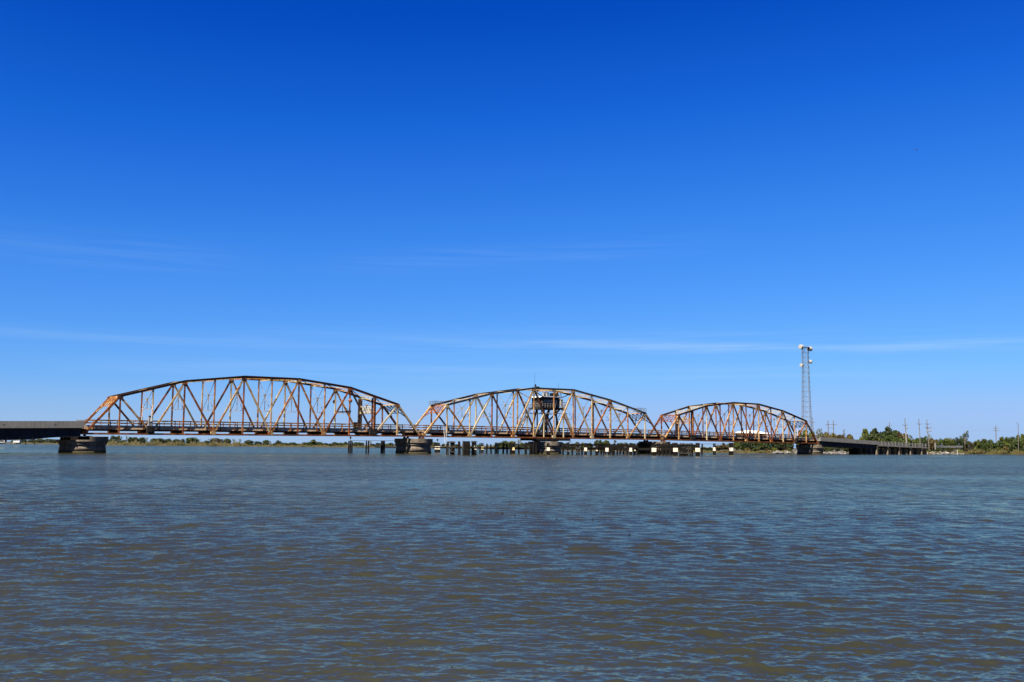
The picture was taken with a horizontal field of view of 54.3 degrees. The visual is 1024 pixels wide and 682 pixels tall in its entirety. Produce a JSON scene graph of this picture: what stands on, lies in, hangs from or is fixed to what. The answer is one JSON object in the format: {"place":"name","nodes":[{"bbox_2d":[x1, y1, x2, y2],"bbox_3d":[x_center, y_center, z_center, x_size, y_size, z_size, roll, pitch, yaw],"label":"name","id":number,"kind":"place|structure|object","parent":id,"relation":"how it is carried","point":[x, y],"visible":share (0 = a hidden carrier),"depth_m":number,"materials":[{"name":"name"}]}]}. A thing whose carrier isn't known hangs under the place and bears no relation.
{"place":"outdoors","nodes":[
{"label":"outdoors","id":0,"kind":"place"},
{"bbox_2d":[0,444,1023,681],"bbox_3d":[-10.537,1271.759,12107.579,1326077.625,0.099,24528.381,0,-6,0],"label":"water","id":1,"kind":"structure","parent":0,"point":[120,563],"depth_m":19.00,"materials":[{"name":"blue liquid"}]},
{"bbox_2d":[57,436,108,452],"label":"bridge pier","id":2,"kind":"structure","parent":1,"relation":"in","point":[89,444],"depth_m":215.44,"materials":[{"name":"concrete"}]},
{"bbox_2d":[0,421,84,439],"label":"girder approach","id":3,"kind":"structure","parent":2,"relation":"on","point":[32,430],"depth_m":210.03,"materials":[{"name":"concrete"}]},
{"bbox_2d":[76,376,421,437],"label":"truss span","id":4,"kind":"object","parent":2,"relation":"on","point":[205,429],"visible":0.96,"depth_m":243.79,"materials":[{"name":"metal"}]},
{"bbox_2d":[138,406,142,425],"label":"crossing gate","id":5,"kind":"structure","parent":4,"relation":"attached to","point":[141,418],"depth_m":230.45,"materials":[{"name":"grey metal"}]},
{"bbox_2d":[148,405,152,425],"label":"crossing gate","id":6,"kind":"structure","parent":4,"relation":"attached to","point":[150,420],"depth_m":224.08,"materials":[{"name":"grey metal"}]},
{"bbox_2d":[146,426,153,434],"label":"gate machinery","id":7,"kind":"object","parent":6,"relation":"attached to","point":[149,429],"visible":1,"depth_m":223.70,"materials":[{"name":"metal"}]},
{"bbox_2d":[348,436,352,452],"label":"pile dolphin","id":8,"kind":"object","parent":1,"relation":"in","point":[350,449],"visible":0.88,"depth_m":273.44,"materials":[{"name":"wood"}]},
{"bbox_2d":[365,441,368,452],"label":"pile dolphin","id":9,"kind":"object","parent":1,"relation":"in","point":[366,443],"visible":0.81,"depth_m":272.75,"materials":[{"name":"wood"}]},
{"bbox_2d":[380,441,384,452],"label":"pile dolphin","id":10,"kind":"object","parent":1,"relation":"in","point":[382,443],"visible":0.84,"depth_m":273.50,"materials":[{"name":"wood"}]},
{"bbox_2d":[394,438,432,453],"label":"bridge pier","id":11,"kind":"structure","parent":1,"relation":"in","point":[415,446],"depth_m":267.43,"materials":[{"name":"concrete"}]},
{"bbox_2d":[406,383,663,440],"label":"swing span","id":12,"kind":"object","parent":11,"relation":"on","point":[552,401],"visible":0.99,"depth_m":298.12,"materials":[{"name":"metal"}]},
{"bbox_2d":[435,439,439,452],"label":"pile dolphin","id":13,"kind":"object","parent":1,"relation":"in","point":[436,449],"visible":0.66,"depth_m":305.49,"materials":[{"name":"wood"}]},
{"bbox_2d":[446,441,448,453],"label":"pile dolphin","id":14,"kind":"object","parent":1,"relation":"in","point":[447,449],"visible":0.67,"depth_m":252.67,"materials":[{"name":"wood"}]},
{"bbox_2d":[449,441,455,454],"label":"pile dolphin","id":15,"kind":"object","parent":1,"relation":"in","point":[452,447],"visible":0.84,"depth_m":247.89,"materials":[{"name":"wood"}]},
{"bbox_2d":[458,441,460,454],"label":"pile dolphin","id":16,"kind":"object","parent":1,"relation":"in","point":[459,450],"visible":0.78,"depth_m":248.11,"materials":[{"name":"wood"}]},
{"bbox_2d":[462,441,469,454],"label":"pile dolphin","id":17,"kind":"object","parent":1,"relation":"in","point":[465,447],"visible":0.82,"depth_m":238.58,"materials":[{"name":"wood"}]},
{"bbox_2d":[471,441,476,454],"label":"pile dolphin","id":18,"kind":"object","parent":1,"relation":"in","point":[474,449],"visible":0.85,"depth_m":240.05,"materials":[{"name":"wood"}]},
{"bbox_2d":[479,443,483,452],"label":"pile dolphin","id":19,"kind":"object","parent":1,"relation":"in","point":[481,445],"visible":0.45,"depth_m":303.08,"materials":[{"name":"wood"}]},
{"bbox_2d":[494,443,498,452],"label":"pile dolphin","id":20,"kind":"object","parent":1,"relation":"in","point":[496,445],"visible":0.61,"depth_m":297.45,"materials":[{"name":"wood"}]},
{"bbox_2d":[510,443,514,453],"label":"pile dolphin","id":21,"kind":"object","parent":1,"relation":"in","point":[512,449],"visible":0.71,"depth_m":286.48,"materials":[{"name":"wood"}]},
{"bbox_2d":[528,441,562,453],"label":"pivot pier","id":22,"kind":"structure","parent":1,"relation":"in","point":[555,446],"depth_m":295.78,"materials":[{"name":"concrete"}]},
{"bbox_2d":[547,443,549,454],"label":"pile dolphin","id":23,"kind":"object","parent":1,"relation":"in","point":[548,448],"visible":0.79,"depth_m":258.18,"materials":[{"name":"wood"}]},
{"bbox_2d":[575,443,580,454],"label":"pile dolphin","id":24,"kind":"object","parent":1,"relation":"in","point":[577,448],"visible":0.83,"depth_m":265.50,"materials":[{"name":"wood"}]},
{"bbox_2d":[584,443,586,454],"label":"pile dolphin","id":25,"kind":"object","parent":1,"relation":"in","point":[585,448],"visible":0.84,"depth_m":267.51,"materials":[{"name":"wood"}]},
{"bbox_2d":[595,444,597,454],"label":"pile dolphin","id":26,"kind":"object","parent":1,"relation":"in","point":[596,449],"visible":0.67,"depth_m":267.16,"materials":[{"name":"wood"}]},
{"bbox_2d":[605,444,608,454],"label":"pile dolphin","id":27,"kind":"object","parent":1,"relation":"in","point":[606,449],"visible":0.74,"depth_m":273.19,"materials":[{"name":"wood"}]},
{"bbox_2d":[612,444,614,454],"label":"pile dolphin","id":28,"kind":"object","parent":1,"relation":"in","point":[613,449],"visible":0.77,"depth_m":273.20,"materials":[{"name":"wood"}]},
{"bbox_2d":[629,443,631,454],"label":"pile dolphin","id":29,"kind":"object","parent":1,"relation":"in","point":[630,448],"visible":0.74,"depth_m":270.93,"materials":[{"name":"wood"}]},
{"bbox_2d":[633,443,635,454],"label":"pile dolphin","id":30,"kind":"object","parent":1,"relation":"in","point":[634,448],"visible":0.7,"depth_m":272.06,"materials":[{"name":"wood"}]},
{"bbox_2d":[651,444,655,455],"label":"pile dolphin","id":31,"kind":"object","parent":1,"relation":"in","point":[653,446],"visible":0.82,"depth_m":263.56,"materials":[{"name":"wood"}]},
{"bbox_2d":[638,441,669,453],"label":"bridge pier","id":32,"kind":"structure","parent":1,"relation":"in","point":[651,442],"depth_m":324.49,"materials":[{"name":"concrete"}]},
{"bbox_2d":[636,443,672,453],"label":"timber fender","id":33,"kind":"object","parent":32,"relation":"attached to","point":[646,451],"visible":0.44,"depth_m":323.29,"materials":[{"name":"brown wood"}]},
{"bbox_2d":[673,443,677,455],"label":"pile dolphin","id":34,"kind":"object","parent":1,"relation":"in","point":[675,449],"visible":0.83,"depth_m":260.98,"materials":[{"name":"wood"}]},
{"bbox_2d":[680,443,685,455],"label":"pile dolphin","id":35,"kind":"object","parent":1,"relation":"in","point":[682,453],"visible":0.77,"depth_m":266.02,"materials":[{"name":"wood"}]},
{"bbox_2d":[661,448,694,450],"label":"timber waler","id":36,"kind":"object","parent":35,"relation":"attached to","point":[671,449],"visible":0.73,"depth_m":264.10,"materials":[{"name":"brown wood"}]},
{"bbox_2d":[686,443,691,455],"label":"pile dolphin","id":37,"kind":"object","parent":1,"relation":"in","point":[689,450],"visible":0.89,"depth_m":261.07,"materials":[{"name":"wood"}]},
{"bbox_2d":[695,443,699,455],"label":"pile dolphin","id":38,"kind":"object","parent":1,"relation":"in","point":[697,449],"visible":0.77,"depth_m":257.05,"materials":[{"name":"wood"}]},
{"bbox_2d":[713,443,715,454],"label":"pile dolphin","id":39,"kind":"object","parent":1,"relation":"in","point":[714,447],"visible":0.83,"depth_m":305.58,"materials":[{"name":"wood"}]},
{"bbox_2d":[700,448,728,449],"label":"timber waler","id":40,"kind":"object","parent":39,"relation":"attached to","point":[712,448],"visible":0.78,"depth_m":303.95,"materials":[{"name":"brown wood"}]},
{"bbox_2d":[729,443,733,454],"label":"pile dolphin","id":41,"kind":"object","parent":1,"relation":"in","point":[731,450],"visible":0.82,"depth_m":313.57,"materials":[{"name":"wood"}]},
{"bbox_2d":[796,445,823,453],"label":"bridge pier","id":42,"kind":"structure","parent":1,"relation":"in","point":[810,449],"depth_m":376.20,"materials":[{"name":"concrete"}]},
{"bbox_2d":[646,402,818,444],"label":"truss span","id":43,"kind":"object","parent":42,"relation":"on","point":[678,435],"visible":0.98,"depth_m":351.97,"materials":[{"name":"metal"}]},
{"bbox_2d":[799,437,877,448],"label":"girder approach","id":44,"kind":"structure","parent":42,"relation":"on","point":[844,443],"depth_m":388.23,"materials":[{"name":"concrete"}]},
{"bbox_2d":[857,441,926,454],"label":"trestle approach","id":45,"kind":"structure","parent":1,"relation":"in","point":[892,446],"depth_m":411.72,"materials":[{"name":"concrete"}]},
{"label":"fender pile","id":46,"kind":"object","parent":1,"relation":"in","visible":0},
{"bbox_2d":[483,447,532,449],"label":"timber waler","id":47,"kind":"object","parent":46,"relation":"attached to","point":[504,448],"visible":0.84,"depth_m":292.91,"materials":[{"name":"brown wood"}]},
{"bbox_2d":[433,447,482,448],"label":"timber waler","id":48,"kind":"object","parent":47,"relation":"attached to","point":[457,447],"visible":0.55,"depth_m":285.66,"materials":[{"name":"brown wood"}]},
{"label":"pile dolphin","id":49,"kind":"object","parent":1,"relation":"in","visible":0},
{"bbox_2d":[563,444,632,446],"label":"timber waler","id":50,"kind":"object","parent":49,"relation":"attached to","point":[621,445],"visible":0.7,"depth_m":273.75,"materials":[{"name":"brown wood"}]},
{"bbox_2d":[560,447,651,450],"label":"timber waler","id":51,"kind":"object","parent":49,"relation":"attached to","point":[582,448],"visible":0.75,"depth_m":271.54,"materials":[{"name":"brown wood"}]},
{"bbox_2d":[0,442,1023,454],"bbox_3d":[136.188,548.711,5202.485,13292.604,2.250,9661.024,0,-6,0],"label":"river bank","id":52,"kind":"structure","parent":0,"point":[523,449],"depth_m":750.65,"materials":[{"name":"green plant"}]},
{"bbox_2d":[110,436,122,442],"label":"tree","id":53,"kind":"object","parent":52,"relation":"on","point":[115,438],"visible":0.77,"depth_m":803.32,"materials":[{"name":"green plant"}]},
{"bbox_2d":[138,437,145,442],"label":"tree","id":54,"kind":"object","parent":52,"relation":"on","point":[142,440],"visible":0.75,"depth_m":792.62,"materials":[{"name":"green plant"}]},
{"bbox_2d":[153,438,164,443],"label":"tree","id":55,"kind":"object","parent":52,"relation":"on","point":[160,440],"visible":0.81,"depth_m":781.40,"materials":[{"name":"green plant"}]},
{"bbox_2d":[185,437,198,443],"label":"tree","id":56,"kind":"object","parent":52,"relation":"on","point":[189,440],"visible":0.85,"depth_m":777.22,"materials":[{"name":"green plant"}]},
{"bbox_2d":[208,438,222,442],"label":"tree","id":57,"kind":"object","parent":52,"relation":"on","point":[215,440],"visible":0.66,"depth_m":777.98,"materials":[{"name":"green plant"}]},
{"bbox_2d":[244,440,253,443],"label":"tree","id":58,"kind":"object","parent":52,"relation":"on","point":[248,441],"visible":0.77,"depth_m":779.81,"materials":[{"name":"green plant"}]},
{"bbox_2d":[11,440,528,447],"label":"marsh grass","id":59,"kind":"structure","parent":52,"relation":"on","point":[176,443],"depth_m":764.48,"materials":[{"name":"green plant"}]},
{"bbox_2d":[360,445,395,447],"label":"timber bulkhead","id":60,"kind":"object","parent":52,"relation":"on","point":[378,446],"visible":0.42,"depth_m":745.46,"materials":[{"name":"brown wood"}]},
{"bbox_2d":[720,443,727,449],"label":"tree","id":61,"kind":"object","parent":52,"relation":"on","point":[723,445],"visible":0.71,"depth_m":419.08,"materials":[{"name":"green plant"}]},
{"bbox_2d":[733,442,741,450],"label":"tree","id":62,"kind":"object","parent":52,"relation":"on","point":[736,445],"visible":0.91,"depth_m":415.12,"materials":[{"name":"green plant"}]},
{"bbox_2d":[740,442,749,449],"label":"tree","id":63,"kind":"object","parent":52,"relation":"on","point":[745,444],"visible":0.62,"depth_m":418.22,"materials":[{"name":"green plant"}]},
{"bbox_2d":[730,430,770,446],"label":"stilt house","id":64,"kind":"structure","parent":52,"relation":"on","point":[750,434],"depth_m":553.55,"materials":[{"name":"white metal"}]},
{"bbox_2d":[749,442,756,449],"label":"tree","id":65,"kind":"object","parent":52,"relation":"on","point":[751,445],"visible":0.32,"depth_m":421.39,"materials":[{"name":"green plant"}]},
{"bbox_2d":[753,443,766,449],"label":"tree","id":66,"kind":"object","parent":52,"relation":"on","point":[760,446],"visible":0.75,"depth_m":414.79,"materials":[{"name":"green plant"}]},
{"bbox_2d":[764,443,772,449],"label":"tree","id":67,"kind":"object","parent":52,"relation":"on","point":[767,445],"visible":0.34,"depth_m":417.40,"materials":[{"name":"green plant"}]},
{"bbox_2d":[589,450,963,453],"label":"riprap","id":68,"kind":"object","parent":52,"relation":"on","point":[828,452],"visible":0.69,"depth_m":421.46,"materials":[{"name":"stone"}]},
{"bbox_2d":[769,443,783,449],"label":"tree","id":69,"kind":"object","parent":52,"relation":"on","point":[777,445],"visible":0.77,"depth_m":411.75,"materials":[{"name":"green plant"}]},
{"bbox_2d":[785,443,793,449],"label":"tree","id":70,"kind":"object","parent":52,"relation":"on","point":[789,445],"visible":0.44,"depth_m":423.22,"materials":[{"name":"green plant"}]},
{"bbox_2d":[574,448,1023,453],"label":"bank grass","id":71,"kind":"structure","parent":52,"relation":"on","point":[1002,451],"depth_m":464.36,"materials":[{"name":"green plant"}]},
{"bbox_2d":[799,344,812,433],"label":"microwave tower","id":72,"kind":"structure","parent":52,"relation":"on","point":[804,371],"depth_m":540.88,"materials":[{"name":"metal"}]},
{"bbox_2d":[816,428,822,437],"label":"tree","id":73,"kind":"object","parent":52,"relation":"on","point":[818,430],"visible":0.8,"depth_m":476.93,"materials":[{"name":"green plant"}]},
{"bbox_2d":[825,421,836,450],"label":"frame pole","id":74,"kind":"object","parent":52,"relation":"on","point":[833,424],"visible":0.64,"depth_m":498.15,"materials":[{"name":"grey metal"}]},
{"bbox_2d":[829,433,836,450],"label":"tree","id":75,"kind":"object","parent":52,"relation":"on","point":[833,435],"visible":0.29,"depth_m":483.47,"materials":[{"name":"green plant"}]},
{"bbox_2d":[861,428,867,436],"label":"tree","id":76,"kind":"object","parent":52,"relation":"on","point":[865,432],"visible":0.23,"depth_m":485.00,"materials":[{"name":"green plant"}]},
{"bbox_2d":[865,433,876,440],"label":"tree","id":77,"kind":"object","parent":52,"relation":"on","point":[870,436],"visible":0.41,"depth_m":478.34,"materials":[{"name":"green plant"}]},
{"bbox_2d":[870,428,881,436],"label":"tree","id":78,"kind":"object","parent":52,"relation":"on","point":[874,431],"visible":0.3,"depth_m":485.02,"materials":[{"name":"green plant"}]},
{"bbox_2d":[879,427,891,435],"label":"tree","id":79,"kind":"object","parent":52,"relation":"on","point":[888,431],"visible":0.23,"depth_m":488.99,"materials":[{"name":"green plant"}]},
{"bbox_2d":[849,448,926,453],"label":"timber bulkhead","id":80,"kind":"object","parent":52,"relation":"on","point":[854,451],"visible":0.3,"depth_m":437.18,"materials":[{"name":"brown wood"}]},
{"bbox_2d":[882,434,893,442],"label":"tree","id":81,"kind":"object","parent":52,"relation":"on","point":[888,438],"visible":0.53,"depth_m":482.76,"materials":[{"name":"green plant"}]},
{"bbox_2d":[891,430,897,438],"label":"tree","id":82,"kind":"object","parent":52,"relation":"on","point":[894,434],"visible":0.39,"depth_m":488.15,"materials":[{"name":"green plant"}]},
{"bbox_2d":[893,437,903,445],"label":"tree","id":83,"kind":"object","parent":52,"relation":"on","point":[900,440],"visible":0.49,"depth_m":481.84,"materials":[{"name":"green plant"}]},
{"bbox_2d":[895,431,902,440],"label":"tree","id":84,"kind":"object","parent":52,"relation":"on","point":[899,435],"visible":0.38,"depth_m":487.22,"materials":[{"name":"green plant"}]},
{"bbox_2d":[904,418,907,442],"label":"utility pole","id":85,"kind":"object","parent":52,"relation":"on","point":[905,431],"visible":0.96,"depth_m":478.07,"materials":[{"name":"concrete"}]},
{"bbox_2d":[903,437,911,445],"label":"tree","id":86,"kind":"object","parent":52,"relation":"on","point":[908,440],"visible":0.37,"depth_m":484.92,"materials":[{"name":"green plant"}]},
{"bbox_2d":[911,439,919,446],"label":"tree","id":87,"kind":"object","parent":52,"relation":"on","point":[916,441],"visible":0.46,"depth_m":484.95,"materials":[{"name":"green plant"}]},
{"bbox_2d":[920,436,927,446],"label":"tree","id":88,"kind":"object","parent":52,"relation":"on","point":[922,439],"visible":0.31,"depth_m":494.64,"materials":[{"name":"green plant"}]},
{"bbox_2d":[925,419,930,448],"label":"utility pole","id":89,"kind":"object","parent":52,"relation":"on","point":[927,428],"visible":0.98,"depth_m":478.03,"materials":[{"name":"grey wood"}]},
{"bbox_2d":[927,438,935,450],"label":"tree","id":90,"kind":"object","parent":52,"relation":"on","point":[932,441],"visible":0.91,"depth_m":487.10,"materials":[{"name":"green plant"}]},
{"bbox_2d":[937,438,946,450],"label":"tree","id":91,"kind":"object","parent":52,"relation":"on","point":[942,442],"visible":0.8,"depth_m":489.19,"materials":[{"name":"green plant"}]},
{"bbox_2d":[943,437,951,450],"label":"tree","id":92,"kind":"object","parent":52,"relation":"on","point":[948,441],"visible":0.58,"depth_m":497.17,"materials":[{"name":"green plant"}]},
{"bbox_2d":[934,443,962,451],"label":"road barrier","id":93,"kind":"object","parent":52,"relation":"on","point":[947,447],"visible":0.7,"depth_m":468.55,"materials":[{"name":"concrete"}]},
{"bbox_2d":[951,438,957,451],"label":"tree","id":94,"kind":"object","parent":52,"relation":"on","point":[953,442],"visible":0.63,"depth_m":506.17,"materials":[{"name":"green plant"}]},
{"bbox_2d":[955,437,963,449],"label":"tree","id":95,"kind":"object","parent":52,"relation":"on","point":[960,442],"visible":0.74,"depth_m":504.53,"materials":[{"name":"green plant"}]},
{"bbox_2d":[959,430,968,447],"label":"tree","id":96,"kind":"object","parent":52,"relation":"on","point":[964,437],"visible":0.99,"depth_m":506.01,"materials":[{"name":"green plant"}]},
{"bbox_2d":[967,441,973,450],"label":"tree","id":97,"kind":"object","parent":52,"relation":"on","point":[969,446],"visible":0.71,"depth_m":512.28,"materials":[{"name":"green plant"}]},
{"bbox_2d":[974,439,979,449],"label":"tree","id":98,"kind":"object","parent":52,"relation":"on","point":[977,444],"visible":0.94,"depth_m":487.44,"materials":[{"name":"green plant"}]},
{"bbox_2d":[974,441,985,449],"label":"tree","id":99,"kind":"object","parent":52,"relation":"on","point":[982,444],"visible":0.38,"depth_m":492.45,"materials":[{"name":"green plant"}]},
{"bbox_2d":[986,439,994,449],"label":"tree","id":100,"kind":"object","parent":52,"relation":"on","point":[990,443],"visible":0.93,"depth_m":496.05,"materials":[{"name":"green plant"}]},
{"bbox_2d":[995,441,1004,448],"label":"tree","id":101,"kind":"object","parent":52,"relation":"on","point":[1000,445],"visible":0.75,"depth_m":495.04,"materials":[{"name":"green plant"}]},
{"bbox_2d":[997,437,1009,447],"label":"tree","id":102,"kind":"object","parent":52,"relation":"on","point":[1001,439],"visible":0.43,"depth_m":502.20,"materials":[{"name":"green plant"}]},
{"bbox_2d":[1003,437,1012,448],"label":"tree","id":103,"kind":"object","parent":52,"relation":"on","point":[1007,440],"visible":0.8,"depth_m":500.56,"materials":[{"name":"green plant"}]},
{"bbox_2d":[1011,439,1022,450],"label":"tree","id":104,"kind":"object","parent":52,"relation":"on","point":[1015,442],"visible":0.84,"depth_m":499.55,"materials":[{"name":"green plant"}]},
{"bbox_2d":[1015,435,1023,443],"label":"tree","id":105,"kind":"object","parent":52,"relation":"on","point":[1021,440],"visible":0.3,"depth_m":505.12,"materials":[{"name":"green plant"}]},
{"bbox_2d":[0,0,1023,447],"label":"sky","id":106,"kind":"structure","parent":0,"point":[653,206],"materials":[{"name":"blue"}]},
{"bbox_2d":[660,444,694,446],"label":"timber waler","id":107,"kind":"object","parent":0,"point":[671,445],"visible":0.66,"depth_m":268.81,"materials":[{"name":"brown wood"}]}
]}

